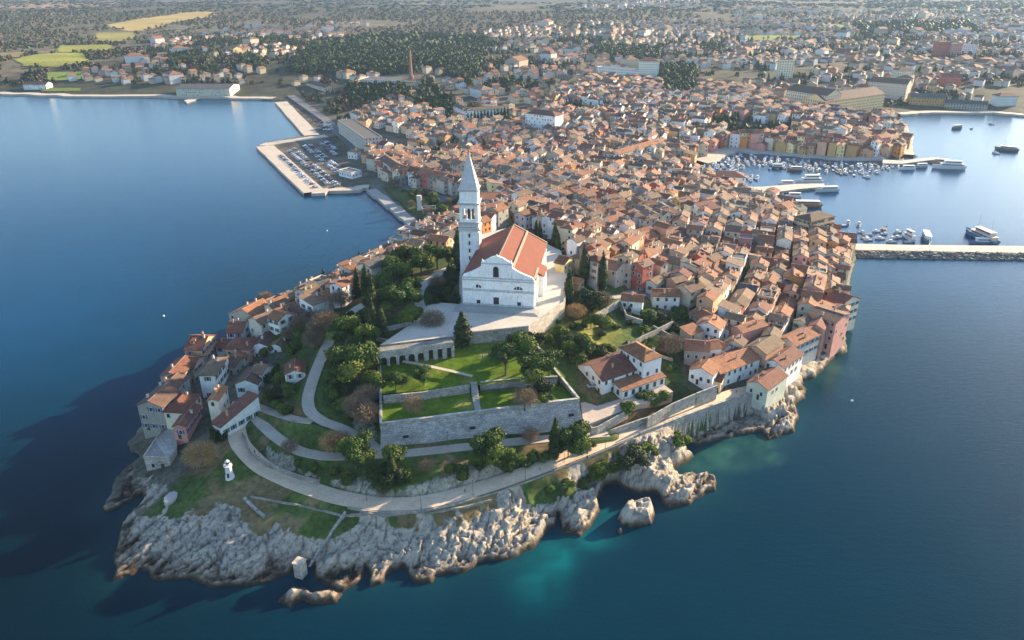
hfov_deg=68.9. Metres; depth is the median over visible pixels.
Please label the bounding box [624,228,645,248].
house
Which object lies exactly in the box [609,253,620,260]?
house
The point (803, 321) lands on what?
house
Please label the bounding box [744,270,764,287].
house
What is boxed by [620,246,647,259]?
house
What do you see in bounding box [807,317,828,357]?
house
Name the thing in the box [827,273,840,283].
house
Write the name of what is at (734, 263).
house
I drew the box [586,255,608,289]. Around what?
house
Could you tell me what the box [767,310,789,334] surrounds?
house
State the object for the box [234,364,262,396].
house
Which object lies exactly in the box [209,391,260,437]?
house
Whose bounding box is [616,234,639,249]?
house
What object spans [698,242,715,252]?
house
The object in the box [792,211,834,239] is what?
quay house
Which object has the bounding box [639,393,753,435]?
sea wall
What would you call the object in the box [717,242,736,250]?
house
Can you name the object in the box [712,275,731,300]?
house
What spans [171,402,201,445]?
house
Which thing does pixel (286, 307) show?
house
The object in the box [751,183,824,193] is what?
harbour pier
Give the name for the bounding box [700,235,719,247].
house
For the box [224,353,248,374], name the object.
house
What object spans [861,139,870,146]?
quay house
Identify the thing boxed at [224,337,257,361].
house
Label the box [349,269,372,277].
house
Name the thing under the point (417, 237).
house
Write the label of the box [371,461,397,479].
evergreen tree
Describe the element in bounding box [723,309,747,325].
house
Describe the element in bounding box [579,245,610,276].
house
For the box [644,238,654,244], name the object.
house
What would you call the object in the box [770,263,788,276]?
house
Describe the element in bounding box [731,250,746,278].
house
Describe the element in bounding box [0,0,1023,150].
scrub
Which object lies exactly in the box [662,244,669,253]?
house
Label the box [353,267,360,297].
cypress tree
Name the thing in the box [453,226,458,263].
cypress tree
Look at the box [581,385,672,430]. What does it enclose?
villa terrace
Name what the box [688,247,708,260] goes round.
house
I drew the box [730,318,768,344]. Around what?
house
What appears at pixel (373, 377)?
pine tree
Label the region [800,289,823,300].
house
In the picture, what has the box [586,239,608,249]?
house
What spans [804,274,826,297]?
house
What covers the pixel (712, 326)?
house
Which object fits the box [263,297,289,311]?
house
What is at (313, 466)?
shrub
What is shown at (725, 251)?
house
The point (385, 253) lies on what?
house
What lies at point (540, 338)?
evergreen tree
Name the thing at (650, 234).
house
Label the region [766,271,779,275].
house
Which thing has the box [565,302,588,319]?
bare tree
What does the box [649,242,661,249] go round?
house
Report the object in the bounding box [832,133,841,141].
quay house
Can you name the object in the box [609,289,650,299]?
town lane
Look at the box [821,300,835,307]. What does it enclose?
house
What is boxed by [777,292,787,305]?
house
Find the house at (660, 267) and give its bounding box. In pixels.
[651,257,667,275]
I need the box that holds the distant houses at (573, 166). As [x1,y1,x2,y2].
[27,0,1023,261]
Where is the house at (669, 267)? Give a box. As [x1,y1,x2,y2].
[660,258,672,271]
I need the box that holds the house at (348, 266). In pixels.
[338,259,357,273]
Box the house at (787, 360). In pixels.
[765,346,804,386]
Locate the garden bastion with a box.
[379,346,581,447]
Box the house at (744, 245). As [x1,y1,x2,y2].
[736,244,750,249]
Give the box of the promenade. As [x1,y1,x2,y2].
[228,386,746,510]
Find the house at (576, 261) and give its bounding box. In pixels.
[570,253,580,274]
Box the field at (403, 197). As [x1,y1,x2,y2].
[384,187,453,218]
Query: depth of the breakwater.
439.51 m
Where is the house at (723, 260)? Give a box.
[719,253,727,267]
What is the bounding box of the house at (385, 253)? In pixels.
[382,248,394,255]
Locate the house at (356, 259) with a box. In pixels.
[350,255,365,264]
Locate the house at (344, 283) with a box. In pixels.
[329,276,352,308]
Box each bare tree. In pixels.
[179,438,218,468]
[257,291,273,298]
[280,438,299,453]
[281,326,297,340]
[287,314,310,329]
[300,309,319,323]
[301,329,325,349]
[305,320,327,341]
[309,307,338,329]
[317,431,342,451]
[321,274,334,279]
[326,428,352,449]
[327,288,353,308]
[341,392,370,418]
[350,399,382,427]
[353,382,379,402]
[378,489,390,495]
[388,178,399,187]
[400,394,424,414]
[406,200,415,206]
[417,458,433,471]
[419,308,446,327]
[421,188,429,194]
[422,207,434,214]
[427,274,446,285]
[444,198,453,204]
[512,385,537,410]
[522,427,540,442]
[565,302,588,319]
[598,290,613,308]
[655,336,671,352]
[658,332,684,353]
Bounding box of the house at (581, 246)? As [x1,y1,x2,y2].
[579,241,590,253]
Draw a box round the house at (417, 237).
[401,236,422,243]
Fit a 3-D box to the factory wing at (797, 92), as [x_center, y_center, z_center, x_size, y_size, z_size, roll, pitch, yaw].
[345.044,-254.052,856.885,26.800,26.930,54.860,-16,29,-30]
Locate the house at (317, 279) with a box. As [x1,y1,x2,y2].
[309,275,326,281]
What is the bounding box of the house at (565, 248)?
[564,241,566,255]
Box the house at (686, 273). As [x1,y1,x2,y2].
[670,267,692,279]
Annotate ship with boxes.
[769,163,782,167]
[778,179,794,184]
[785,192,801,197]
[787,165,802,170]
[793,191,822,206]
[795,171,823,182]
[815,184,839,191]
[899,163,915,169]
[902,229,915,241]
[915,163,927,167]
[930,158,949,163]
[932,159,966,168]
[952,123,961,128]
[970,237,990,243]
[995,139,1019,151]
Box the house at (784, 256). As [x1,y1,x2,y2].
[773,253,789,261]
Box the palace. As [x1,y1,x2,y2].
[479,191,507,202]
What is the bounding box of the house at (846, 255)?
[839,252,849,258]
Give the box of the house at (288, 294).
[285,290,294,300]
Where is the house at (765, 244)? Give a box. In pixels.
[757,242,773,255]
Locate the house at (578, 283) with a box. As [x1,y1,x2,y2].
[572,276,583,290]
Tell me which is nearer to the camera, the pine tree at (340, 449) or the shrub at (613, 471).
the pine tree at (340, 449)
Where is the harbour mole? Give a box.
[882,157,938,165]
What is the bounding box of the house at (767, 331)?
[761,326,782,337]
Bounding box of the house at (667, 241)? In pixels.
[661,235,684,247]
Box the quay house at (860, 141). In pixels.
[856,139,863,144]
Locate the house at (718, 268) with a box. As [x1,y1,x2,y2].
[711,262,724,275]
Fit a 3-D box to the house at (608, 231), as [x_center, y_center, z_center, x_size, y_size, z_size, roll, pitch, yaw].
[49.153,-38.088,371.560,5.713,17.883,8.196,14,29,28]
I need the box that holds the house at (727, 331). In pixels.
[722,318,730,340]
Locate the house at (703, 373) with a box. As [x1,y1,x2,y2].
[688,358,721,389]
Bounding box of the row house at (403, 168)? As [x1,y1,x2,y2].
[390,163,410,179]
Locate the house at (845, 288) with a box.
[835,282,851,293]
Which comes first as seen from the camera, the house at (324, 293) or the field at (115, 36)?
the house at (324, 293)
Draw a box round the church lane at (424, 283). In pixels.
[414,265,450,310]
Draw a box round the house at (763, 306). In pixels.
[748,300,771,322]
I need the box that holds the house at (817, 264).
[808,261,826,268]
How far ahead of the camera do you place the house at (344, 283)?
304.42 m
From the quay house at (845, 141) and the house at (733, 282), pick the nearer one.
the house at (733, 282)
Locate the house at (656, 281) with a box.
[645,275,665,293]
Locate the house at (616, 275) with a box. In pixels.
[607,259,625,287]
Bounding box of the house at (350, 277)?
[346,275,361,296]
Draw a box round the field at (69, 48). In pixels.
[57,44,112,51]
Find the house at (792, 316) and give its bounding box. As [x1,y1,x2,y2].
[782,302,795,328]
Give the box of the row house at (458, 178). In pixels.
[446,174,461,194]
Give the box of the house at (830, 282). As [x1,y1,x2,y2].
[826,280,837,285]
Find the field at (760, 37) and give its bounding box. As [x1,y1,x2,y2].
[748,35,799,40]
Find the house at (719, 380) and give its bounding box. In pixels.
[714,373,726,392]
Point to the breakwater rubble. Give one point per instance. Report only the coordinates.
(924, 254)
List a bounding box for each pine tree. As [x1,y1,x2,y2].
[323,342,381,385]
[325,314,360,345]
[333,439,346,463]
[335,428,376,469]
[352,322,380,342]
[358,340,380,369]
[361,370,386,393]
[368,268,399,287]
[375,285,409,314]
[381,261,412,281]
[381,444,407,464]
[382,255,402,266]
[383,371,406,389]
[387,244,421,262]
[395,304,423,323]
[399,280,423,304]
[400,276,424,291]
[406,189,421,197]
[408,249,435,273]
[411,364,430,384]
[422,243,451,268]
[426,191,439,204]
[435,204,452,214]
[440,246,453,264]
[451,197,458,204]
[468,426,506,464]
[468,453,488,472]
[492,446,516,466]
[505,330,530,358]
[514,334,545,360]
[516,354,558,383]
[538,348,564,374]
[558,419,592,455]
[558,439,573,456]
[561,340,579,357]
[569,333,592,348]
[581,313,594,328]
[592,313,612,331]
[645,337,660,349]
[673,325,682,332]
[744,264,749,271]
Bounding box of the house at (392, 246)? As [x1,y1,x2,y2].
[385,243,397,249]
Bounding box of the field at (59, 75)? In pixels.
[47,71,81,79]
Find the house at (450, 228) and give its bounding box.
[444,226,456,231]
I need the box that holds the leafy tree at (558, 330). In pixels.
[550,324,569,336]
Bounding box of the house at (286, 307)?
[269,302,292,312]
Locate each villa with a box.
[618,341,662,377]
[990,93,1018,106]
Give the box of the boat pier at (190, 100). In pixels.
[184,98,200,102]
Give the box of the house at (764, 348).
[745,334,784,372]
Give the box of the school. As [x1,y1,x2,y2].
[639,58,659,77]
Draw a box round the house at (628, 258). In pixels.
[618,249,638,288]
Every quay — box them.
[0,91,274,99]
[256,145,321,194]
[259,135,327,145]
[275,101,319,135]
[311,185,368,195]
[366,189,417,225]
[697,147,737,165]
[728,147,885,160]
[896,111,1023,116]
[904,126,913,154]
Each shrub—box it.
[258,348,269,355]
[262,388,271,399]
[267,399,283,407]
[270,362,280,373]
[270,371,285,385]
[272,332,287,339]
[276,403,293,415]
[281,339,301,354]
[281,382,295,396]
[290,330,304,341]
[293,457,301,465]
[299,324,308,332]
[309,461,318,471]
[319,373,339,383]
[324,358,333,369]
[324,383,340,401]
[325,467,339,476]
[331,396,348,410]
[339,471,353,486]
[341,407,352,418]
[362,467,375,482]
[371,479,383,490]
[405,469,419,482]
[443,463,462,473]
[456,464,469,480]
[501,455,520,472]
[519,455,532,467]
[525,386,541,397]
[527,449,537,461]
[537,450,551,462]
[544,334,554,341]
[544,484,555,492]
[551,337,561,343]
[558,332,573,341]
[559,478,575,489]
[568,322,575,328]
[569,351,588,363]
[573,322,581,329]
[577,477,589,489]
[585,341,597,355]
[585,469,605,481]
[587,439,597,450]
[590,460,617,474]
[591,344,607,356]
[597,330,606,336]
[600,343,616,352]
[610,462,619,473]
[618,401,635,414]
[634,390,651,401]
[640,441,659,455]
[649,390,659,397]
[650,396,660,405]
[658,390,670,402]
[665,363,675,371]
[668,312,680,320]
[671,305,686,315]
[672,430,693,447]
[681,313,688,319]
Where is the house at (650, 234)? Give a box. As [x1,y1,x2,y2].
[640,229,658,240]
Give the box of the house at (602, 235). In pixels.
[592,232,608,239]
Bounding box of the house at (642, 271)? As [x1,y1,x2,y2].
[631,258,654,293]
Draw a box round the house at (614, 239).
[605,232,624,244]
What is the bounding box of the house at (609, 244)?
[591,238,611,257]
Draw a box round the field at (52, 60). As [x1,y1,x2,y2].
[15,53,89,66]
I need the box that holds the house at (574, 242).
[566,234,585,256]
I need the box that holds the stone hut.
[291,556,307,579]
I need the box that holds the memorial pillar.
[417,195,421,210]
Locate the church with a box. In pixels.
[461,224,546,308]
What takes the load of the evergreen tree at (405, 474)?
on the ground at (210, 528)
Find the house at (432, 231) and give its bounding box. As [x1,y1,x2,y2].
[426,226,441,236]
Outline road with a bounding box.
[287,95,456,205]
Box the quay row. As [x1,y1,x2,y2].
[611,138,663,159]
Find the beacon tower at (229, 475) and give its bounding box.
[223,460,234,480]
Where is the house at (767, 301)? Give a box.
[755,299,773,313]
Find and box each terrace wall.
[242,432,320,484]
[383,384,469,403]
[480,376,556,390]
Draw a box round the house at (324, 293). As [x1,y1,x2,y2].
[320,288,333,309]
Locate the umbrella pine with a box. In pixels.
[488,342,518,375]
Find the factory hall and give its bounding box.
[868,76,912,100]
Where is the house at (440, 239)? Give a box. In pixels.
[427,232,452,247]
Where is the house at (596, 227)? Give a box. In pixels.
[585,222,601,233]
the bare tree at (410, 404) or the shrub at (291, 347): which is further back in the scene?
the shrub at (291, 347)
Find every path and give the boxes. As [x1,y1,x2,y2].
[251,416,609,460]
[260,404,312,423]
[302,303,382,452]
[402,360,472,376]
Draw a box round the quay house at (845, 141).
[841,139,850,143]
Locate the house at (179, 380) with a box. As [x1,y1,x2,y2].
[156,371,191,392]
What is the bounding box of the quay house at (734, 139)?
[729,131,738,147]
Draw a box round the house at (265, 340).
[252,330,275,356]
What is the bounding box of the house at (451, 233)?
[439,229,454,246]
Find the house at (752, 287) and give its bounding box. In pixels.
[737,281,759,301]
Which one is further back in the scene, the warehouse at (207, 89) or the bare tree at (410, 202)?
the warehouse at (207, 89)
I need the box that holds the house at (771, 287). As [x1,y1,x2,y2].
[762,284,780,305]
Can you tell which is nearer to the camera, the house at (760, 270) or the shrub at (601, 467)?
the shrub at (601, 467)
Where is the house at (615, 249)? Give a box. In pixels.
[610,243,623,257]
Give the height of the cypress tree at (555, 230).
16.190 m
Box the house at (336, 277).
[332,271,346,278]
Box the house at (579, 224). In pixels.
[561,218,584,229]
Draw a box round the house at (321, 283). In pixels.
[316,278,328,289]
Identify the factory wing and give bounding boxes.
[786,84,841,104]
[803,86,885,109]
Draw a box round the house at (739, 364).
[709,347,760,385]
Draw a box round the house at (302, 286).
[291,281,315,290]
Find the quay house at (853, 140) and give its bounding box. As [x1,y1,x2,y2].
[848,138,856,142]
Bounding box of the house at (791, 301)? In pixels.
[778,296,797,319]
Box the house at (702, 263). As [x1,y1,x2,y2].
[693,258,712,269]
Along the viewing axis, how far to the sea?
271.79 m
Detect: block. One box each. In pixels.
[596,66,638,74]
[664,139,692,145]
[775,60,794,79]
[890,67,913,77]
[931,41,951,56]
[938,73,962,85]
[947,43,962,55]
[961,44,978,55]
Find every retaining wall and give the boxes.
[453,327,527,341]
[527,276,566,333]
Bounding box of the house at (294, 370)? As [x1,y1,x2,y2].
[284,358,306,383]
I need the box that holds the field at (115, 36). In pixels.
[94,32,137,41]
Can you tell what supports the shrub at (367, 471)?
on the ground at (210, 528)
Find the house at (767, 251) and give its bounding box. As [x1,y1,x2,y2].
[755,246,772,256]
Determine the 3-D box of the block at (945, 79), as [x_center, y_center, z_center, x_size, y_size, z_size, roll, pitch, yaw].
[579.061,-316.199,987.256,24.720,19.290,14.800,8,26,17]
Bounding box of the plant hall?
[358,76,413,83]
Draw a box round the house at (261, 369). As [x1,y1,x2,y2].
[251,361,274,385]
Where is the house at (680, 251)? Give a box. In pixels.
[669,244,689,257]
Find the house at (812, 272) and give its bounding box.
[807,269,827,279]
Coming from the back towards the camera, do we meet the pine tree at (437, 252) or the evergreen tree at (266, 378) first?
the pine tree at (437, 252)
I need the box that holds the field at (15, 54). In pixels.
[0,52,24,56]
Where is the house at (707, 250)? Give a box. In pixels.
[691,244,711,253]
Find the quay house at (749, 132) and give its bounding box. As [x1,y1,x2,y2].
[746,129,753,147]
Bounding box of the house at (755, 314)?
[746,307,766,321]
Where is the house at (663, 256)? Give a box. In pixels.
[657,250,669,261]
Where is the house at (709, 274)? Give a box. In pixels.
[698,268,717,281]
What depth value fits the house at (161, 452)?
244.06 m
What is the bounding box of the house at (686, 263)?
[680,257,699,272]
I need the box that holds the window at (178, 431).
[177,430,184,434]
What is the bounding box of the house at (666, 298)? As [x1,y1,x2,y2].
[650,288,680,310]
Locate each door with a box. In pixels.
[493,296,499,306]
[516,301,521,307]
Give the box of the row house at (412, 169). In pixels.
[406,165,420,175]
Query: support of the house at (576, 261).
on the ground at (210, 528)
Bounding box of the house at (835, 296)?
[824,287,860,330]
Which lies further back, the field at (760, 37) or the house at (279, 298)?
the field at (760, 37)
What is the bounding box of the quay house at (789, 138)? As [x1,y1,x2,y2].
[785,136,796,141]
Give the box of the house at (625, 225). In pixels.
[619,219,635,231]
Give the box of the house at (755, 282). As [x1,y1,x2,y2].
[742,278,762,291]
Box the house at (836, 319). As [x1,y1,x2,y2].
[808,305,850,357]
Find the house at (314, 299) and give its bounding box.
[298,289,329,323]
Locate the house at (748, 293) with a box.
[733,287,755,306]
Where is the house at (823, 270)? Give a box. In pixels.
[808,266,826,273]
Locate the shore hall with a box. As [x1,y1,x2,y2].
[306,80,333,91]
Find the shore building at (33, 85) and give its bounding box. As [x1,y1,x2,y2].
[22,81,52,89]
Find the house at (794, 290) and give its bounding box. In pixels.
[783,283,802,312]
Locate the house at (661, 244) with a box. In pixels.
[646,240,664,249]
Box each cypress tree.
[208,422,215,443]
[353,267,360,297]
[360,263,368,296]
[364,275,378,315]
[364,295,377,341]
[376,303,387,338]
[386,450,396,473]
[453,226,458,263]
[453,311,471,347]
[455,244,459,274]
[533,220,537,235]
[537,221,542,238]
[548,416,561,459]
[551,221,558,245]
[555,231,561,251]
[563,268,574,306]
[577,243,589,285]
[578,334,584,351]
[598,250,607,290]
[694,271,699,282]
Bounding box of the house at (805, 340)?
[780,326,821,364]
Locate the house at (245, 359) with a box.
[232,349,254,366]
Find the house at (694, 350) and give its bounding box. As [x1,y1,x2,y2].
[684,339,710,365]
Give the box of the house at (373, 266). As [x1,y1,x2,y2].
[356,256,384,275]
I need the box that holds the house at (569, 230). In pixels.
[560,223,578,251]
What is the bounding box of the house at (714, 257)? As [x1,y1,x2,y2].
[707,252,722,263]
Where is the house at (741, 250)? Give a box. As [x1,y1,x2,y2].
[734,248,749,263]
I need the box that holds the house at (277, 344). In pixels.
[269,336,289,352]
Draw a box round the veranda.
[612,371,666,399]
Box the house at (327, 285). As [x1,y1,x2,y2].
[324,276,352,288]
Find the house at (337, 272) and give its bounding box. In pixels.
[330,268,339,275]
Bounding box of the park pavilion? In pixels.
[422,205,435,213]
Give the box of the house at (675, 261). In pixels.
[666,253,683,270]
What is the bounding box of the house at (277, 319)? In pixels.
[266,309,294,334]
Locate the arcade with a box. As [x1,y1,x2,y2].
[377,339,454,370]
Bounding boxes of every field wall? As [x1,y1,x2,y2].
[243,497,265,517]
[308,511,346,566]
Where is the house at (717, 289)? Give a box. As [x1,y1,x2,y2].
[703,282,724,314]
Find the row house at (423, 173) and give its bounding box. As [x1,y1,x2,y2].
[416,168,434,189]
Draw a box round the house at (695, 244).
[685,240,698,246]
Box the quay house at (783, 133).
[778,131,786,136]
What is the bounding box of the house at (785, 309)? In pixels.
[772,304,793,333]
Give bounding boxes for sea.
[0,95,1023,639]
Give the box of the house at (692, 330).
[679,322,703,345]
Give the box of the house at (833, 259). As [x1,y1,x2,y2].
[826,255,839,263]
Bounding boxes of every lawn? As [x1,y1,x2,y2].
[381,341,565,393]
[382,384,573,421]
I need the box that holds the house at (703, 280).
[690,276,710,285]
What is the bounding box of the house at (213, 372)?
[198,354,228,397]
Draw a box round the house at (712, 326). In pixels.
[696,314,726,340]
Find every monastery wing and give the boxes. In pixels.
[453,103,471,119]
[463,105,503,119]
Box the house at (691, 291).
[674,279,706,312]
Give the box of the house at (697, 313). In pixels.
[688,306,722,323]
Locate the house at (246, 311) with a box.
[228,298,267,320]
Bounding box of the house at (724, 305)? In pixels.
[718,299,742,318]
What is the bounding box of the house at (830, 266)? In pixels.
[827,261,835,270]
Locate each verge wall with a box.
[250,496,492,516]
[347,438,633,513]
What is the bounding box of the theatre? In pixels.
[525,109,562,129]
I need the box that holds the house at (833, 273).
[826,269,836,276]
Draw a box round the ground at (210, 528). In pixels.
[0,0,1023,607]
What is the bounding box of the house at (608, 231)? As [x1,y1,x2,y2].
[603,225,619,235]
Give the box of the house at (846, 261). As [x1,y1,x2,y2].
[839,255,851,265]
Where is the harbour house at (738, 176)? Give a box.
[713,171,745,182]
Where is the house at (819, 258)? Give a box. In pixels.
[808,255,827,264]
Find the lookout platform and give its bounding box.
[164,491,177,506]
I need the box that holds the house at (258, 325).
[248,308,271,337]
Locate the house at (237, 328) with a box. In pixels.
[225,317,250,338]
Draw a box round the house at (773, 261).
[759,254,783,271]
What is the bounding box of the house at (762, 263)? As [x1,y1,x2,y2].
[750,256,769,270]
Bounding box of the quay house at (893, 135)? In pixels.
[890,133,900,143]
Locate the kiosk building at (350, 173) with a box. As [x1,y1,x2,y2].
[339,167,361,178]
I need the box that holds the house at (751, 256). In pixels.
[745,251,761,272]
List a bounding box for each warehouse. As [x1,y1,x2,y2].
[175,84,239,95]
[338,119,381,148]
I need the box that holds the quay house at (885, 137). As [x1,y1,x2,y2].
[872,133,890,142]
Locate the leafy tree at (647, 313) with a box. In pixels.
[638,308,657,320]
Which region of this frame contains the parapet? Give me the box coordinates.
[470,326,527,334]
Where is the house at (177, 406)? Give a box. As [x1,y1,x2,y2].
[161,391,202,429]
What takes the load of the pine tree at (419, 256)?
on the ground at (210, 528)
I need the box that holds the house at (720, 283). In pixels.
[711,279,727,299]
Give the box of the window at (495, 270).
[492,266,499,277]
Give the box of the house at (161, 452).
[143,428,176,470]
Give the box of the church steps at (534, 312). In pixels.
[453,304,539,316]
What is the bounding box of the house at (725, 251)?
[714,245,733,256]
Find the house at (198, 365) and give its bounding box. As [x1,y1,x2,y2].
[188,352,206,382]
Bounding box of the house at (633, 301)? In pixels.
[620,291,644,315]
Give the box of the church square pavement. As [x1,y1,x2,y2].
[380,229,566,346]
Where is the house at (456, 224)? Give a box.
[440,221,459,232]
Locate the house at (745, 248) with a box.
[735,246,750,251]
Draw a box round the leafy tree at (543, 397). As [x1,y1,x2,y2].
[536,392,554,402]
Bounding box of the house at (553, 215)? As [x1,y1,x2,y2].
[547,210,569,238]
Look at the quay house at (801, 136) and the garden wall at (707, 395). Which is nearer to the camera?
the garden wall at (707, 395)
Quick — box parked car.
[587,382,595,387]
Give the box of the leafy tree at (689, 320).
[686,318,694,323]
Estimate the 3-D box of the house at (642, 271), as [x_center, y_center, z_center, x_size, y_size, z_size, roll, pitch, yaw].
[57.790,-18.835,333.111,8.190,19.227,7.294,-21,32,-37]
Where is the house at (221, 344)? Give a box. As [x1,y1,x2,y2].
[214,338,232,355]
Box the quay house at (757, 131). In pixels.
[753,129,764,141]
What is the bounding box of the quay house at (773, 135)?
[770,133,778,137]
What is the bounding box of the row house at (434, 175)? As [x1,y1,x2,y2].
[428,170,451,189]
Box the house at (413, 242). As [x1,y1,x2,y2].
[406,237,428,252]
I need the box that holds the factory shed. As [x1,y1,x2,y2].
[907,93,945,106]
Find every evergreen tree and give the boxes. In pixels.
[209,431,228,442]
[257,372,274,383]
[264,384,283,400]
[339,310,354,316]
[341,381,359,398]
[355,310,365,324]
[361,297,379,308]
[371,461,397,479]
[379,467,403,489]
[394,464,410,483]
[427,298,440,304]
[429,284,444,290]
[443,271,458,282]
[444,292,460,303]
[446,264,456,273]
[527,331,546,345]
[533,376,554,393]
[570,286,604,310]
[615,442,649,471]
[622,308,631,315]
[625,319,633,325]
[654,308,665,320]
[661,320,678,331]
[665,351,673,357]
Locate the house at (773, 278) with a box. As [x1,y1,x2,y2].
[762,273,779,285]
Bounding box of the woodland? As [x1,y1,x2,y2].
[20,18,983,120]
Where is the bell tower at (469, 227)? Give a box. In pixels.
[457,146,481,276]
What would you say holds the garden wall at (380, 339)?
on the church square pavement
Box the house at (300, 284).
[292,281,307,287]
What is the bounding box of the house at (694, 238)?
[683,234,699,244]
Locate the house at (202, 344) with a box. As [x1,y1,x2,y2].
[183,331,216,362]
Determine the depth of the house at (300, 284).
352.44 m
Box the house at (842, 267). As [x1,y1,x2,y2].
[833,262,850,284]
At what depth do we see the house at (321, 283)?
317.43 m
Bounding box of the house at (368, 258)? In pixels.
[360,255,376,262]
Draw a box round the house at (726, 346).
[711,338,732,352]
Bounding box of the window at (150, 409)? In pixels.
[147,407,154,411]
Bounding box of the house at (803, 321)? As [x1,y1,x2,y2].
[792,315,812,330]
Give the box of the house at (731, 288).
[729,284,733,298]
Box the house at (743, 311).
[737,304,745,314]
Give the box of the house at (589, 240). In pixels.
[584,236,593,242]
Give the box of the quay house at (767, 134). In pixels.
[763,132,770,140]
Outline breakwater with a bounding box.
[855,244,1023,252]
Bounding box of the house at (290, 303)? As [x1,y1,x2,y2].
[285,297,299,304]
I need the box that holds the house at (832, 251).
[825,248,840,257]
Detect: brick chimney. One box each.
[408,49,413,78]
[911,71,917,90]
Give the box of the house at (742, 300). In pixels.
[729,293,750,314]
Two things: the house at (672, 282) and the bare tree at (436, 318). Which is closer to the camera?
the bare tree at (436, 318)
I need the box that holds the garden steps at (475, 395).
[470,381,480,409]
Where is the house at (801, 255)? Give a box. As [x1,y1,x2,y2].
[792,248,808,264]
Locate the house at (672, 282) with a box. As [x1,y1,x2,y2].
[666,275,687,287]
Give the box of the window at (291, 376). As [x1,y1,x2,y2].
[286,374,293,378]
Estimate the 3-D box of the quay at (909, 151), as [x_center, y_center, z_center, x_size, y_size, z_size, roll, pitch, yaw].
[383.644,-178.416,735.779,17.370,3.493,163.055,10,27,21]
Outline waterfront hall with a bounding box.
[944,99,988,110]
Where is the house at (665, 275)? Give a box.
[661,271,671,287]
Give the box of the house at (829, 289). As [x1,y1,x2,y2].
[822,284,834,299]
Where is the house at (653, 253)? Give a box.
[638,245,659,258]
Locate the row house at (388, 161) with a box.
[379,155,402,170]
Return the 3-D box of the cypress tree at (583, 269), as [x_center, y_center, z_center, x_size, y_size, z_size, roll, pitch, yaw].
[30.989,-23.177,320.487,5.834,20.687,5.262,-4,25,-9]
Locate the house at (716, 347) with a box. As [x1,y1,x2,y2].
[707,337,722,356]
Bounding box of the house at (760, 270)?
[747,265,766,275]
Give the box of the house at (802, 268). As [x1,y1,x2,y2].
[790,262,807,287]
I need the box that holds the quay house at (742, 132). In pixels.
[737,129,745,147]
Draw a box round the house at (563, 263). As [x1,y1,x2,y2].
[553,254,575,276]
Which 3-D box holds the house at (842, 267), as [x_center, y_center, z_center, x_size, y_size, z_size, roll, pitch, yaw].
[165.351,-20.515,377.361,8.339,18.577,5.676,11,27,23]
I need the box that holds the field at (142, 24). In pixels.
[108,11,214,30]
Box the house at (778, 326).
[767,321,784,335]
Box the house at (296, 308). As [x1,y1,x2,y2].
[288,301,304,321]
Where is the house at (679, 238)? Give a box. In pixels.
[668,233,683,240]
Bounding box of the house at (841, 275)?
[827,268,845,283]
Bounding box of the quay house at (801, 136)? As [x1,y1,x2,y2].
[797,132,805,144]
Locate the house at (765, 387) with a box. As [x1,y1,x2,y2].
[746,367,788,410]
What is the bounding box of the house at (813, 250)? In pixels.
[807,244,826,264]
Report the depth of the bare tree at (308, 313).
298.42 m
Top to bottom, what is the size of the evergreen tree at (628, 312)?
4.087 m
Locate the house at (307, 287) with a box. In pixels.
[294,283,319,299]
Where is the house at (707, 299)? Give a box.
[696,289,719,313]
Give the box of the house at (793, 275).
[783,267,803,286]
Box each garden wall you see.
[290,417,310,421]
[375,337,387,342]
[386,320,415,330]
[590,412,627,434]
[595,300,619,314]
[610,411,669,433]
[620,300,642,324]
[631,321,673,342]
[646,393,695,428]
[653,325,673,344]
[662,355,672,361]
[694,385,717,406]
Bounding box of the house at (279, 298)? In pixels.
[266,294,290,303]
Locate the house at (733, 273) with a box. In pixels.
[722,267,740,290]
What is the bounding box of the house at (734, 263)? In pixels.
[725,256,743,282]
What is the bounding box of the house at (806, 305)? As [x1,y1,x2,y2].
[795,295,820,318]
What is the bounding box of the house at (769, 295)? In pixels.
[756,288,777,310]
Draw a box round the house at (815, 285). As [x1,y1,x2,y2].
[803,279,824,291]
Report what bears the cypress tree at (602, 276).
on the ground at (210, 528)
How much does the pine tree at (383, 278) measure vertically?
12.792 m
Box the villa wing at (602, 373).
[577,351,636,394]
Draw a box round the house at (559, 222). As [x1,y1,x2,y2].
[551,217,569,232]
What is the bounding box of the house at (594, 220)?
[582,216,605,225]
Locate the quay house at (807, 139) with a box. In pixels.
[804,136,814,142]
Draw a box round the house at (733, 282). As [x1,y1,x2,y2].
[720,275,736,296]
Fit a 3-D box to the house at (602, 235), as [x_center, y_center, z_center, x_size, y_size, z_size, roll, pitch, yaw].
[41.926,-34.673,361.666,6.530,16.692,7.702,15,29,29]
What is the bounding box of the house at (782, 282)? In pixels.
[776,275,790,291]
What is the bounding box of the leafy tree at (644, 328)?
[638,325,647,331]
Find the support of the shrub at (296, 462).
on the ground at (210, 528)
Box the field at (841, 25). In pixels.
[824,24,852,27]
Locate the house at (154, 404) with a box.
[135,383,181,438]
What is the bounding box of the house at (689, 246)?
[682,243,694,251]
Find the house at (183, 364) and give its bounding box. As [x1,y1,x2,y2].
[159,355,193,385]
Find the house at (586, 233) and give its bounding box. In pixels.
[575,228,595,237]
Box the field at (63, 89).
[41,88,80,90]
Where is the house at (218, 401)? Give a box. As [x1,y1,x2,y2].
[206,384,229,420]
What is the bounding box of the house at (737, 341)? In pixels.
[723,334,748,348]
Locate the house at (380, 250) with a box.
[368,246,383,254]
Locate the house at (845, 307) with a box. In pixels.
[835,301,850,312]
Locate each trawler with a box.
[922,227,932,243]
[966,218,1000,245]
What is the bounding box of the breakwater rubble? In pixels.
[854,249,1023,260]
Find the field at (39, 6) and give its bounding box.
[0,2,116,7]

